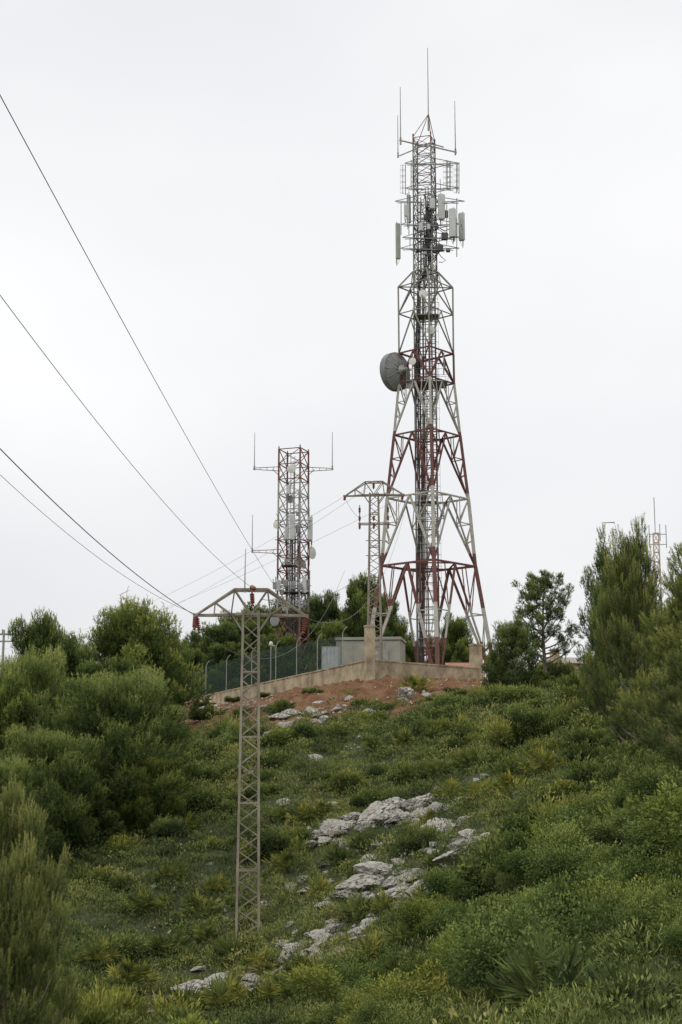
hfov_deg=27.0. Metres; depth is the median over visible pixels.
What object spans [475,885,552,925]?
thicket shrub
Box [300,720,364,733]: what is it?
shrub
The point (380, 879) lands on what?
limestone rock
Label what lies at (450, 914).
thicket shrub
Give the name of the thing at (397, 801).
limestone rock
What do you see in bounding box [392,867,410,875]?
limestone rock
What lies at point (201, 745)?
shrub
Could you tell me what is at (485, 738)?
shrub
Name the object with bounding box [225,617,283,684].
pine tree
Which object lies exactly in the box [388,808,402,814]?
limestone rock
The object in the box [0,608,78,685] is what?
pine tree
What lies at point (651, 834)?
thicket shrub
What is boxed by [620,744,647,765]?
shrub
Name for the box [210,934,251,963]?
fan palm
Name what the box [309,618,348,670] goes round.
pine tree
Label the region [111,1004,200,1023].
shrub
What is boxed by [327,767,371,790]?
shrub
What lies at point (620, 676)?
pine tree
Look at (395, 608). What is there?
pine tree
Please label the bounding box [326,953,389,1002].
shrub
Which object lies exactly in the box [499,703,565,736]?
shrub
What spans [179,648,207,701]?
pine tree
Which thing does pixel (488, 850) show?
shrub
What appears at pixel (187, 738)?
shrub
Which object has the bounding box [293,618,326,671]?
pine tree
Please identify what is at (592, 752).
shrub
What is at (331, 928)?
limestone rock
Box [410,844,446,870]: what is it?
fan palm
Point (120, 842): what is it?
shrub
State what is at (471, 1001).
shrub
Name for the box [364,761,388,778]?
shrub
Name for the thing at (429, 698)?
shrub
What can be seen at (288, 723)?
limestone rock
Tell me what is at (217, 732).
shrub
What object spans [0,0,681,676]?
sky
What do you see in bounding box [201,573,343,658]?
power line
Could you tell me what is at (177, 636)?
pine tree
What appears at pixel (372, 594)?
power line
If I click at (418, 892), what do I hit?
fan palm
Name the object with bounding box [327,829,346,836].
limestone rock
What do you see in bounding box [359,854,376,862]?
limestone rock
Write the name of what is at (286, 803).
limestone rock
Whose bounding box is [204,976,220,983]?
limestone rock
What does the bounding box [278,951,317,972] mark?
fan palm
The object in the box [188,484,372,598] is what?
power line
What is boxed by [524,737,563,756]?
shrub
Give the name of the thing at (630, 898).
thicket shrub
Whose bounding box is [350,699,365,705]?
shrub
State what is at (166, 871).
fan palm
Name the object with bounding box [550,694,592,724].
shrub
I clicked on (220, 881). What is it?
fan palm
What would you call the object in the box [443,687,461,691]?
shrub
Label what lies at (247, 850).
shrub
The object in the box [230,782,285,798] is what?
shrub
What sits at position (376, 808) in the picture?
limestone rock
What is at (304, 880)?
limestone rock
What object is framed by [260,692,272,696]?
shrub
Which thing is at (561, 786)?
shrub
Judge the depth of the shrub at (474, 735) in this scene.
57.28 m
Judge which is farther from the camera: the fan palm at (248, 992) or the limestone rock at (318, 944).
the limestone rock at (318, 944)
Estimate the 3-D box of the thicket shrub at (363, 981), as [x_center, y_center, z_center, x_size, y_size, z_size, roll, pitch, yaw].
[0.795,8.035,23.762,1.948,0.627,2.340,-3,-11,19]
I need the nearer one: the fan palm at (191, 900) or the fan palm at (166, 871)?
the fan palm at (191, 900)
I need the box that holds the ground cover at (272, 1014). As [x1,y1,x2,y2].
[11,678,681,1023]
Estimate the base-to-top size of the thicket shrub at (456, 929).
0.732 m
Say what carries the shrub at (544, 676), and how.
on the ground at (382, 690)
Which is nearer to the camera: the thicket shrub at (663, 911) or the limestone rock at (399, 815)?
the thicket shrub at (663, 911)
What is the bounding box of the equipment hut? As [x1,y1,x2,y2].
[335,637,405,664]
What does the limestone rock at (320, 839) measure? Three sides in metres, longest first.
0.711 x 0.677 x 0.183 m
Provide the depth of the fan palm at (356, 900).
38.80 m
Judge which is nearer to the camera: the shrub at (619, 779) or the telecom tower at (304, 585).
the shrub at (619, 779)
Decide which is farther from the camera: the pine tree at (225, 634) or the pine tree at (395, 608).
the pine tree at (395, 608)
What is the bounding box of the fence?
[205,627,346,689]
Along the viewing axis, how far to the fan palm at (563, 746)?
43.87 m
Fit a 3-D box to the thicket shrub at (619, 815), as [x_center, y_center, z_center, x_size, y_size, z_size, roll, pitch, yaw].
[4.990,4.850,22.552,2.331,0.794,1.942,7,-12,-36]
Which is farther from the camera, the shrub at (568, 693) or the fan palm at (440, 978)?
the shrub at (568, 693)
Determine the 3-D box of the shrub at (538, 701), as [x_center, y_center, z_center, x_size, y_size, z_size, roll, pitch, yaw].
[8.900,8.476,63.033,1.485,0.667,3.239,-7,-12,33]
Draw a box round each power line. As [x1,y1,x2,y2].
[0,95,273,584]
[0,295,247,584]
[0,448,193,614]
[4,478,194,613]
[6,497,342,648]
[14,498,399,655]
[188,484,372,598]
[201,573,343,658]
[263,568,367,601]
[307,516,403,622]
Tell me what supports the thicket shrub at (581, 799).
on the ground at (382, 690)
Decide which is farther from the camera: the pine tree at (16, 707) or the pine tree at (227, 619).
the pine tree at (227, 619)
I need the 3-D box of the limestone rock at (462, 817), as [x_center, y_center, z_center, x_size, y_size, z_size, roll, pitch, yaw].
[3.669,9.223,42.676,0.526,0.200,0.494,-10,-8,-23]
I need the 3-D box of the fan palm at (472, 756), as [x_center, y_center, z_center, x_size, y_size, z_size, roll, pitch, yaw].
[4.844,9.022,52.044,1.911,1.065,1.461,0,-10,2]
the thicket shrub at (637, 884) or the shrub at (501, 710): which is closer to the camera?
the thicket shrub at (637, 884)
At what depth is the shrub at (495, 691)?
68.38 m
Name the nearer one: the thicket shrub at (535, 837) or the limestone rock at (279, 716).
the thicket shrub at (535, 837)
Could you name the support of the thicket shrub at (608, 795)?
on the ground at (382, 690)
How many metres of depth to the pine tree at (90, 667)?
77.03 m
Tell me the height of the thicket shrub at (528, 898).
0.791 m
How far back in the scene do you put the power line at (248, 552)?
97.05 m
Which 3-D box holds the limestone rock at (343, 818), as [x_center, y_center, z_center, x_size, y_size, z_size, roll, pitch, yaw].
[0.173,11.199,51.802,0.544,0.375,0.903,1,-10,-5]
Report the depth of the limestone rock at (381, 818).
49.27 m
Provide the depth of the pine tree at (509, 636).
71.52 m
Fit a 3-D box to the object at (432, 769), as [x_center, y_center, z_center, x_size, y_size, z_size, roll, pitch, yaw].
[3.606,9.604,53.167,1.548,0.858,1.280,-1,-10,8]
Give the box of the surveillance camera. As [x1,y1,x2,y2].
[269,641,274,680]
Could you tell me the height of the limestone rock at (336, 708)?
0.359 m
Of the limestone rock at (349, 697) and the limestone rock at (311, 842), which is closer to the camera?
the limestone rock at (311, 842)
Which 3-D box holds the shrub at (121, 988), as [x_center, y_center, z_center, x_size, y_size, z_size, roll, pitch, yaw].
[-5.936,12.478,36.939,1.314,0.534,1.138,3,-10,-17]
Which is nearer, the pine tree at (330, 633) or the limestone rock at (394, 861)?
the limestone rock at (394, 861)
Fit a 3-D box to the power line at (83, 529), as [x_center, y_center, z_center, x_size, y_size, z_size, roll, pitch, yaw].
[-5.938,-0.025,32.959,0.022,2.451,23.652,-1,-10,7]
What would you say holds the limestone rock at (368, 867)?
on the ground at (382, 690)
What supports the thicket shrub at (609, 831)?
on the ground at (382, 690)
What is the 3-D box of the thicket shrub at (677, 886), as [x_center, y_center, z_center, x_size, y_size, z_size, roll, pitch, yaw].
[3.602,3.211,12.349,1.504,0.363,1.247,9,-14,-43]
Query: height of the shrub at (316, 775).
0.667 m
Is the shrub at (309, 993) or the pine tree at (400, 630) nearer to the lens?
the shrub at (309, 993)
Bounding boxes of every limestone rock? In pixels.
[171,979,206,991]
[190,965,205,971]
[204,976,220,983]
[207,972,229,982]
[241,973,259,982]
[268,713,290,719]
[275,939,288,946]
[276,798,289,805]
[281,709,300,715]
[282,720,293,727]
[282,942,299,951]
[285,921,293,927]
[297,886,309,894]
[298,875,310,882]
[301,706,317,713]
[302,840,317,848]
[304,947,319,952]
[308,754,322,761]
[309,929,331,941]
[310,940,326,947]
[311,830,323,838]
[313,711,329,717]
[316,901,330,907]
[318,715,327,721]
[318,836,331,843]
[319,819,345,835]
[325,922,345,933]
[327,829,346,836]
[330,706,341,711]
[332,825,350,829]
[332,888,359,899]
[334,873,378,891]
[339,815,347,820]
[344,695,353,700]
[345,820,356,825]
[346,812,361,820]
[352,927,365,934]
[353,820,376,831]
[353,861,392,876]
[356,801,395,823]
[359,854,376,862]
[360,917,377,927]
[363,881,377,886]
[371,813,391,824]
[371,842,382,848]
[376,877,383,882]
[377,886,410,901]
[381,876,396,887]
[382,797,405,810]
[383,878,400,887]
[384,813,398,823]
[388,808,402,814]
[391,858,404,865]
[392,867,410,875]
[394,811,412,824]
[394,872,417,881]
[398,687,414,700]
[400,794,433,811]
[400,814,410,820]
[404,880,423,897]
[410,868,422,875]
[411,807,424,817]
[421,817,450,833]
[427,801,441,811]
[432,844,480,864]
[433,803,452,811]
[442,823,455,831]
[447,839,460,849]
[449,837,461,842]
[455,816,469,823]
[457,838,465,845]
[458,829,475,838]
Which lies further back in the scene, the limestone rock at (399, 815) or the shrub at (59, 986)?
the limestone rock at (399, 815)
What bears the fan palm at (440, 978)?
on the ground at (382, 690)
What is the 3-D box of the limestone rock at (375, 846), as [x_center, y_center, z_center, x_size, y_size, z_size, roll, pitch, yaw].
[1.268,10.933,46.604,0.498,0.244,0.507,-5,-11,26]
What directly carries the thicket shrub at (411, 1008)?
on the ground at (382, 690)
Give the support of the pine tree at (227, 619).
on the ground at (382, 690)
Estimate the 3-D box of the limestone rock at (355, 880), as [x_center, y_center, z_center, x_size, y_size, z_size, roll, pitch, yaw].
[0.716,10.991,42.109,1.534,0.603,1.548,-6,-11,29]
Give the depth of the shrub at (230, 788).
58.70 m
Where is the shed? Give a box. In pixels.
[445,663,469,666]
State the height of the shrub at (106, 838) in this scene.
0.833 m
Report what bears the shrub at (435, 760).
on the ground at (382, 690)
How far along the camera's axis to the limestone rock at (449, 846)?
39.84 m
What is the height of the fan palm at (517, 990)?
0.690 m
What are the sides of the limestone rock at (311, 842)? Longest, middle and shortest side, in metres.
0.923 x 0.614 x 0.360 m
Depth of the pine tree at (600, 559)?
54.27 m
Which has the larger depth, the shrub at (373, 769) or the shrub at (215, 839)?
the shrub at (373, 769)
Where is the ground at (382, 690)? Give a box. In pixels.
[13,675,681,1023]
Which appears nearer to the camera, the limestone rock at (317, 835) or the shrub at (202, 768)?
the limestone rock at (317, 835)
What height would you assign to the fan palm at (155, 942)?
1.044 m
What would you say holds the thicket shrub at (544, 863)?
on the ground at (382, 690)
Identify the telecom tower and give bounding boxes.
[251,432,332,674]
[370,48,492,665]
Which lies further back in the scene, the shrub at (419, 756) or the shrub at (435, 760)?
the shrub at (419, 756)
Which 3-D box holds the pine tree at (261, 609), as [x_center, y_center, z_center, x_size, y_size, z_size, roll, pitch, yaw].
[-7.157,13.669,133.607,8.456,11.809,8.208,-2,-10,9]
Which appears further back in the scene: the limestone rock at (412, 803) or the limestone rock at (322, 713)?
the limestone rock at (322, 713)
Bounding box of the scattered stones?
[130,678,538,1011]
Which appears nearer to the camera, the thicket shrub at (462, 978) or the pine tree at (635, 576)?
the thicket shrub at (462, 978)
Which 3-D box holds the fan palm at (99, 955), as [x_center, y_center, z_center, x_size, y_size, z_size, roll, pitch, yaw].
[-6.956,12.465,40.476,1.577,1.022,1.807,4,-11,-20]
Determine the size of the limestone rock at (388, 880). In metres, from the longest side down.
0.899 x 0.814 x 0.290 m
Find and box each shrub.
[32,976,138,1023]
[54,971,92,991]
[54,979,72,995]
[55,977,207,1022]
[64,925,151,969]
[66,861,133,889]
[75,829,133,845]
[78,969,144,998]
[91,981,138,1000]
[94,815,181,838]
[106,831,138,856]
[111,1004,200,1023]
[117,893,176,915]
[130,813,193,838]
[153,730,200,754]
[166,1010,221,1023]
[179,751,208,762]
[180,758,246,784]
[181,779,245,814]
[185,733,238,759]
[189,703,226,720]
[193,834,235,849]
[194,700,214,706]
[204,715,248,741]
[212,724,245,738]
[213,732,246,744]
[220,784,246,792]
[224,696,239,701]
[224,891,255,908]
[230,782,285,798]
[231,707,251,714]
[234,836,273,860]
[246,766,280,782]
[246,818,272,830]
[250,823,314,851]
[253,748,292,768]
[254,723,311,746]
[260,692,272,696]
[276,1000,334,1023]
[277,956,467,1012]
[289,720,319,739]
[299,985,319,1004]
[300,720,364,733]
[301,687,322,693]
[302,1002,352,1023]
[304,768,334,782]
[310,940,427,995]
[312,980,407,1010]
[315,781,333,790]
[319,1006,333,1016]
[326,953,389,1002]
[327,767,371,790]
[333,969,400,1005]
[333,993,370,1023]
[342,710,387,723]
[345,862,358,878]
[346,1009,360,1023]
[348,786,389,807]
[349,999,475,1023]
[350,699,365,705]
[351,992,507,1023]
[355,982,425,1020]
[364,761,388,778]
[369,909,400,930]
[371,701,395,710]
[388,757,427,778]
[393,821,460,850]
[393,889,468,938]
[400,912,521,983]
[401,940,437,984]
[402,711,424,720]
[409,714,473,738]
[415,749,442,761]
[416,758,457,770]
[418,866,505,902]
[421,893,481,935]
[424,692,448,701]
[425,703,468,721]
[430,690,478,709]
[434,735,465,751]
[434,912,520,940]
[437,702,468,714]
[440,878,658,996]
[442,688,469,696]
[442,934,516,987]
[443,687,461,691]
[445,930,554,998]
[453,721,495,740]
[456,816,538,887]
[463,732,492,743]
[465,681,527,705]
[469,731,480,745]
[474,877,574,914]
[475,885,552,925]
[477,750,510,763]
[480,732,494,744]
[481,863,536,895]
[482,712,546,746]
[485,845,537,875]
[485,944,616,984]
[489,683,551,692]
[490,892,564,919]
[494,976,618,1023]
[495,751,556,777]
[496,683,551,703]
[496,788,634,842]
[497,699,536,715]
[498,805,615,855]
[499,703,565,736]
[502,789,570,832]
[504,989,550,1015]
[506,672,569,690]
[513,904,605,941]
[517,861,673,929]
[519,825,551,849]
[519,838,625,888]
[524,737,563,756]
[526,786,606,827]
[526,792,648,849]
[526,926,658,992]
[529,696,554,708]
[529,736,565,749]
[530,812,631,883]
[531,841,681,919]
[534,656,580,679]
[535,775,588,803]
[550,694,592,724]
[554,684,578,705]
[554,986,677,1010]
[555,715,571,725]
[557,667,581,692]
[557,751,643,785]
[559,788,618,815]
[562,722,621,749]
[562,738,619,768]
[563,706,617,732]
[566,784,621,817]
[570,872,681,930]
[571,784,630,804]
[573,680,585,700]
[575,797,656,843]
[579,817,661,846]
[580,844,647,870]
[580,880,674,940]
[581,702,609,718]
[582,770,630,793]
[588,768,631,794]
[593,738,647,767]
[597,724,645,748]
[599,756,635,783]
[603,781,637,808]
[606,818,679,863]
[608,883,681,936]
[610,849,681,884]
[611,873,681,949]
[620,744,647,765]
[621,759,680,803]
[622,774,681,856]
[624,761,681,802]
[629,795,681,845]
[631,746,681,777]
[652,921,681,954]
[661,878,681,899]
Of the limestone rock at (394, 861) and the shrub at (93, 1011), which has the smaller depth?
the shrub at (93, 1011)
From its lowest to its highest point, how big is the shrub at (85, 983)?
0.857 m
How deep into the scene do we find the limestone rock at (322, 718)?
71.48 m
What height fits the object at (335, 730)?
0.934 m
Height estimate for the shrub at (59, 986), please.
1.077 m
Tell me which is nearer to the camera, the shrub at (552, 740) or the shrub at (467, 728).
the shrub at (552, 740)
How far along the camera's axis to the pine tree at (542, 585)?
75.69 m
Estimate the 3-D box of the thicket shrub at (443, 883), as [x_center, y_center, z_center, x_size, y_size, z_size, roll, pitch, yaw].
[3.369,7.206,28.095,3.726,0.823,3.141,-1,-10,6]
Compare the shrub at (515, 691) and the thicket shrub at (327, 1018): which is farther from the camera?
the shrub at (515, 691)
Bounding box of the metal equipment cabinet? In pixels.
[322,646,339,668]
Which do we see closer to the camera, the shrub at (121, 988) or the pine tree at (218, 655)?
the shrub at (121, 988)
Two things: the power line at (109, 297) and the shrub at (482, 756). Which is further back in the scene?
the shrub at (482, 756)
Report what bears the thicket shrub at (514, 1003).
on the ground at (382, 690)
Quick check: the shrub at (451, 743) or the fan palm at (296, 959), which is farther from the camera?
the shrub at (451, 743)
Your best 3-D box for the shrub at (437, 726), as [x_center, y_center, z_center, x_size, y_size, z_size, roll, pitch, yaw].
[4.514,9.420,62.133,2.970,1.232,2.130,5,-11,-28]
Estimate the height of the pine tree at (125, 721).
7.180 m
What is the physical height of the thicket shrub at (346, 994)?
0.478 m
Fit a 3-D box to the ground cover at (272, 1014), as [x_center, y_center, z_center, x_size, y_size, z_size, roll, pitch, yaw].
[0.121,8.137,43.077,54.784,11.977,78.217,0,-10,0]
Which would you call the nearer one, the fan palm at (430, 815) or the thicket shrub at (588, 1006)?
the thicket shrub at (588, 1006)
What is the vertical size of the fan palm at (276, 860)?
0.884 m
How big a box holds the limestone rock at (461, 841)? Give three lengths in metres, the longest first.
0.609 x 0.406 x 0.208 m
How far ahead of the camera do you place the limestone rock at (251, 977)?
37.43 m
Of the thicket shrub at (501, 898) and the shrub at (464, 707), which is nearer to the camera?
the thicket shrub at (501, 898)
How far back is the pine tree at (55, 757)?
52.37 m
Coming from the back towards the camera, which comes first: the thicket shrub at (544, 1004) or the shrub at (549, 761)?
the shrub at (549, 761)
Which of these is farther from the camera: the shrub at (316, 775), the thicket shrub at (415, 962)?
the shrub at (316, 775)
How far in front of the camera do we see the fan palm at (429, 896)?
30.86 m
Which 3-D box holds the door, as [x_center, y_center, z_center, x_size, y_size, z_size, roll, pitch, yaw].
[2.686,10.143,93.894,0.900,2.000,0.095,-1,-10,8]
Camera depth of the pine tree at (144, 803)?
55.34 m
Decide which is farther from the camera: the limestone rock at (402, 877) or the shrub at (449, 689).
the shrub at (449, 689)
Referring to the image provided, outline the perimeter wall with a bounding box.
[185,625,482,703]
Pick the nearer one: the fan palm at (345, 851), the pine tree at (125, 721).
the fan palm at (345, 851)
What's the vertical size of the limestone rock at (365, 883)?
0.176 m
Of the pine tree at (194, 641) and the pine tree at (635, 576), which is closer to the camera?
the pine tree at (635, 576)
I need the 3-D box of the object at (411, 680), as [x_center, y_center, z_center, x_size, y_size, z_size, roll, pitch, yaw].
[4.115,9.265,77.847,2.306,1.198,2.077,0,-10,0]
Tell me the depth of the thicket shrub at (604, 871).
14.48 m
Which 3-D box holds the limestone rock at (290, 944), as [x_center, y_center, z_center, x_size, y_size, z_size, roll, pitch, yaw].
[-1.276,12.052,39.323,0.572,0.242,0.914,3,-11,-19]
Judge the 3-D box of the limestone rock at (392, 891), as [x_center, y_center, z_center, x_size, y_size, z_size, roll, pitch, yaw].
[1.486,10.352,38.312,1.234,0.459,1.604,-20,-13,5]
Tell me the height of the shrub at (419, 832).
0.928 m
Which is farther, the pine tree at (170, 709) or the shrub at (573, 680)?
the pine tree at (170, 709)
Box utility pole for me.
[0,629,13,664]
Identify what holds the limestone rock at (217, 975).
on the ground at (382, 690)
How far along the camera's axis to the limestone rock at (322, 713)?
72.46 m
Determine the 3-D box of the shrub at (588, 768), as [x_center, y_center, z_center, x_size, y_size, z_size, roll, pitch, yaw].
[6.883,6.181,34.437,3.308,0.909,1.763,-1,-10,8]
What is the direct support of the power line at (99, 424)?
attached to the power pylon at (249, 614)
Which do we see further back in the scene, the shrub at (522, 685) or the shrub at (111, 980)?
the shrub at (522, 685)
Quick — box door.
[375,650,388,660]
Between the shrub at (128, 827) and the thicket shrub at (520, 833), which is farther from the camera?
the shrub at (128, 827)
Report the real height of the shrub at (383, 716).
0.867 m
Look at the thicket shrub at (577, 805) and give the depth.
27.43 m
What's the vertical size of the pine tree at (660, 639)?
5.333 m
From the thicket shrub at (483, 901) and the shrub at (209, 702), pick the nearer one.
the thicket shrub at (483, 901)
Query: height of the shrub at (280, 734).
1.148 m
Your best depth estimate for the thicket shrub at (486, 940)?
12.42 m
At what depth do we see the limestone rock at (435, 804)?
47.79 m
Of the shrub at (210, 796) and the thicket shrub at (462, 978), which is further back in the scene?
the shrub at (210, 796)
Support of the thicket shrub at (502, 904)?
on the ground at (382, 690)
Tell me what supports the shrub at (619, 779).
on the ground at (382, 690)
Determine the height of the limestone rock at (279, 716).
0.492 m
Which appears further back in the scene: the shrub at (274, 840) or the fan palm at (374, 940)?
the shrub at (274, 840)
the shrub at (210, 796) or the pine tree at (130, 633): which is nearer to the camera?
the shrub at (210, 796)
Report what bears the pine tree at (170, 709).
on the ground at (382, 690)
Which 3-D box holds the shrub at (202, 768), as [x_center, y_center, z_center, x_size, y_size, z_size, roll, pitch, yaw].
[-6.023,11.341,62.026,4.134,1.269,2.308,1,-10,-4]
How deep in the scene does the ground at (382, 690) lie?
50.67 m
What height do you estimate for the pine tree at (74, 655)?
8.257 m
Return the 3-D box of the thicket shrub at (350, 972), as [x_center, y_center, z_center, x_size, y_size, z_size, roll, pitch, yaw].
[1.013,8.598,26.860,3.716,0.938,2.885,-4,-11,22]
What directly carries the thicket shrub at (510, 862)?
on the ground at (382, 690)
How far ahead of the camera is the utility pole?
99.89 m
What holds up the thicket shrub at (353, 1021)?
on the ground at (382, 690)
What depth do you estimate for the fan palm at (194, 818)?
54.64 m
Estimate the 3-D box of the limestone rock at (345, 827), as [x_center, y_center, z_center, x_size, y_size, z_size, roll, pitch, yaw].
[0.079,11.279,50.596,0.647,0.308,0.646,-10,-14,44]
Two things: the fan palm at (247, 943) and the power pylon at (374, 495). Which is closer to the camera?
the fan palm at (247, 943)
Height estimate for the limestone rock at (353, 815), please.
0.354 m
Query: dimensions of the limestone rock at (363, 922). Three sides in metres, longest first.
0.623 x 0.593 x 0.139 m
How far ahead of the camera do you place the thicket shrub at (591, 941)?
11.67 m
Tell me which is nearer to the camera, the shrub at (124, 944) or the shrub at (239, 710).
the shrub at (124, 944)
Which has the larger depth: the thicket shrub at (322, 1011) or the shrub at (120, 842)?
the shrub at (120, 842)
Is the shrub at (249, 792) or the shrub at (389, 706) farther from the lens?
the shrub at (389, 706)
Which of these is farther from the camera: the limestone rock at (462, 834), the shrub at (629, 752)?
the limestone rock at (462, 834)
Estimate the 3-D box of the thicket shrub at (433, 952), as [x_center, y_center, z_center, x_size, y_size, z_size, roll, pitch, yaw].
[2.009,5.027,16.408,2.681,0.809,2.248,-1,-10,4]
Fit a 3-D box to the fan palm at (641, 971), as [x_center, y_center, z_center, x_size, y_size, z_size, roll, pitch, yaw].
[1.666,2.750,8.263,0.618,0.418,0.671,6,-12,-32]
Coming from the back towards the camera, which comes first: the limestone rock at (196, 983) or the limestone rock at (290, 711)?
the limestone rock at (290, 711)
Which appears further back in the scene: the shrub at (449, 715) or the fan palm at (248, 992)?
the shrub at (449, 715)
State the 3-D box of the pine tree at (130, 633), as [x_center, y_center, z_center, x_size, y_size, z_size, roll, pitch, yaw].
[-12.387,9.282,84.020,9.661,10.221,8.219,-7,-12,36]
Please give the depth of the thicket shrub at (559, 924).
14.16 m
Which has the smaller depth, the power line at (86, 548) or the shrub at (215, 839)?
the power line at (86, 548)
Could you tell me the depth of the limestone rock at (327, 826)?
50.74 m
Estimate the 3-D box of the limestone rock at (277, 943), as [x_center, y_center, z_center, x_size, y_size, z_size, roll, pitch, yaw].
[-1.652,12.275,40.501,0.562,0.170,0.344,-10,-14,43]
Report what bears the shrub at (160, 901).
on the ground at (382, 690)
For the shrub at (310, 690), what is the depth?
79.59 m
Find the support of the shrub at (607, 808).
on the ground at (382, 690)
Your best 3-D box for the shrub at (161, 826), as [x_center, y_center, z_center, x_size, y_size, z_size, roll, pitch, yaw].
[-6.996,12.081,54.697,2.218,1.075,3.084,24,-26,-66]
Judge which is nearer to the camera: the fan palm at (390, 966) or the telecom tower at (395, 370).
the fan palm at (390, 966)
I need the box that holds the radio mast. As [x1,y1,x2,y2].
[648,497,666,600]
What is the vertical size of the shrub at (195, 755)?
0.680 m
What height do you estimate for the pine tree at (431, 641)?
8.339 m
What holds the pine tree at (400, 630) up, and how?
on the ground at (382, 690)
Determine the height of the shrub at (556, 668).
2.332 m
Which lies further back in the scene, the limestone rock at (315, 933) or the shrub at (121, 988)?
the limestone rock at (315, 933)
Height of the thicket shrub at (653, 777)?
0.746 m
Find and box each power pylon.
[192,549,307,938]
[343,481,404,659]
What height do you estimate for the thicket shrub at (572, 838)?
1.112 m
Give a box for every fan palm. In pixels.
[73,936,121,968]
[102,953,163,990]
[122,887,157,912]
[137,926,193,956]
[151,859,190,881]
[161,981,215,1016]
[173,811,206,831]
[174,889,225,917]
[184,917,222,945]
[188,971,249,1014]
[196,871,234,895]
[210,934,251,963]
[222,931,260,951]
[231,977,274,1009]
[237,944,281,972]
[249,973,290,1006]
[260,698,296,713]
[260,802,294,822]
[262,848,302,871]
[269,964,312,1000]
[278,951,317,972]
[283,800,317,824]
[286,835,318,854]
[300,955,341,987]
[302,875,338,894]
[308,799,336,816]
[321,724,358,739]
[324,887,377,923]
[325,843,354,865]
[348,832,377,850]
[348,929,398,963]
[353,974,408,1001]
[361,735,383,750]
[369,887,400,914]
[374,950,420,979]
[380,921,426,949]
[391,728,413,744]
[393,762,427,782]
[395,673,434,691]
[403,883,436,902]
[407,969,459,1005]
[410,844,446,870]
[418,808,444,821]
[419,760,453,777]
[420,879,454,905]
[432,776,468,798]
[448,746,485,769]
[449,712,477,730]
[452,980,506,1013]
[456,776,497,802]
[478,922,614,1007]
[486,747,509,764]
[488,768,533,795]
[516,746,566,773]
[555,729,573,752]
[570,950,681,1019]
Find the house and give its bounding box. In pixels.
[538,649,582,669]
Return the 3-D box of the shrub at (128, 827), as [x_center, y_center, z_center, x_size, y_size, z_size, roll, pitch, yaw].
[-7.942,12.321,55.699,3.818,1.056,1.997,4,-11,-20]
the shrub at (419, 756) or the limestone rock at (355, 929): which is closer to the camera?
the limestone rock at (355, 929)
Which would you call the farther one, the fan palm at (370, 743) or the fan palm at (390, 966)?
the fan palm at (370, 743)
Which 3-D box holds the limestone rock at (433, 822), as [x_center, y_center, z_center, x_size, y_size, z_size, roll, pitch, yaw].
[3.045,9.734,43.718,1.465,0.658,0.936,-6,-12,30]
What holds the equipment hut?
on the ground at (382, 690)
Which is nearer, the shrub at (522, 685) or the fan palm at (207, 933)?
the fan palm at (207, 933)
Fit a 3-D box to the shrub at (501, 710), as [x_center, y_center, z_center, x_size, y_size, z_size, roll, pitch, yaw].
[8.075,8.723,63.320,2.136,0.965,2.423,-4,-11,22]
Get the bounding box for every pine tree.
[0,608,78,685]
[0,644,75,739]
[0,669,48,821]
[0,723,107,861]
[0,752,64,869]
[0,774,82,1023]
[0,830,84,1023]
[46,631,97,730]
[49,663,196,825]
[52,655,133,751]
[68,586,215,721]
[76,774,131,846]
[113,753,186,829]
[145,704,191,753]
[158,630,191,708]
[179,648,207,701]
[180,629,205,649]
[192,641,256,694]
[196,620,253,689]
[217,609,275,635]
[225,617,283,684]
[240,596,294,637]
[246,632,310,684]
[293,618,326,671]
[300,587,347,625]
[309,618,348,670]
[338,571,396,636]
[381,593,402,626]
[388,616,415,661]
[405,636,419,662]
[425,633,442,662]
[440,611,482,674]
[451,636,483,676]
[479,651,511,691]
[481,613,541,686]
[510,569,583,672]
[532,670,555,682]
[572,534,643,680]
[577,512,678,745]
[577,630,609,716]
[591,580,662,701]
[593,637,681,716]
[606,542,681,742]
[609,604,681,796]
[627,564,681,757]
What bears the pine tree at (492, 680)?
on the ground at (382, 690)
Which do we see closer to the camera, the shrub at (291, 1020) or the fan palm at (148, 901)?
the shrub at (291, 1020)
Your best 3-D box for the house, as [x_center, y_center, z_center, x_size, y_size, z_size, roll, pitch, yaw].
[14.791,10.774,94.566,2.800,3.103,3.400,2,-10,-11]
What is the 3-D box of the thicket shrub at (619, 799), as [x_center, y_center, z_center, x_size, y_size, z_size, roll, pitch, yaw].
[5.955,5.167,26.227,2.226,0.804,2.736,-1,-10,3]
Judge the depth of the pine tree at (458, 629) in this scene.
131.36 m

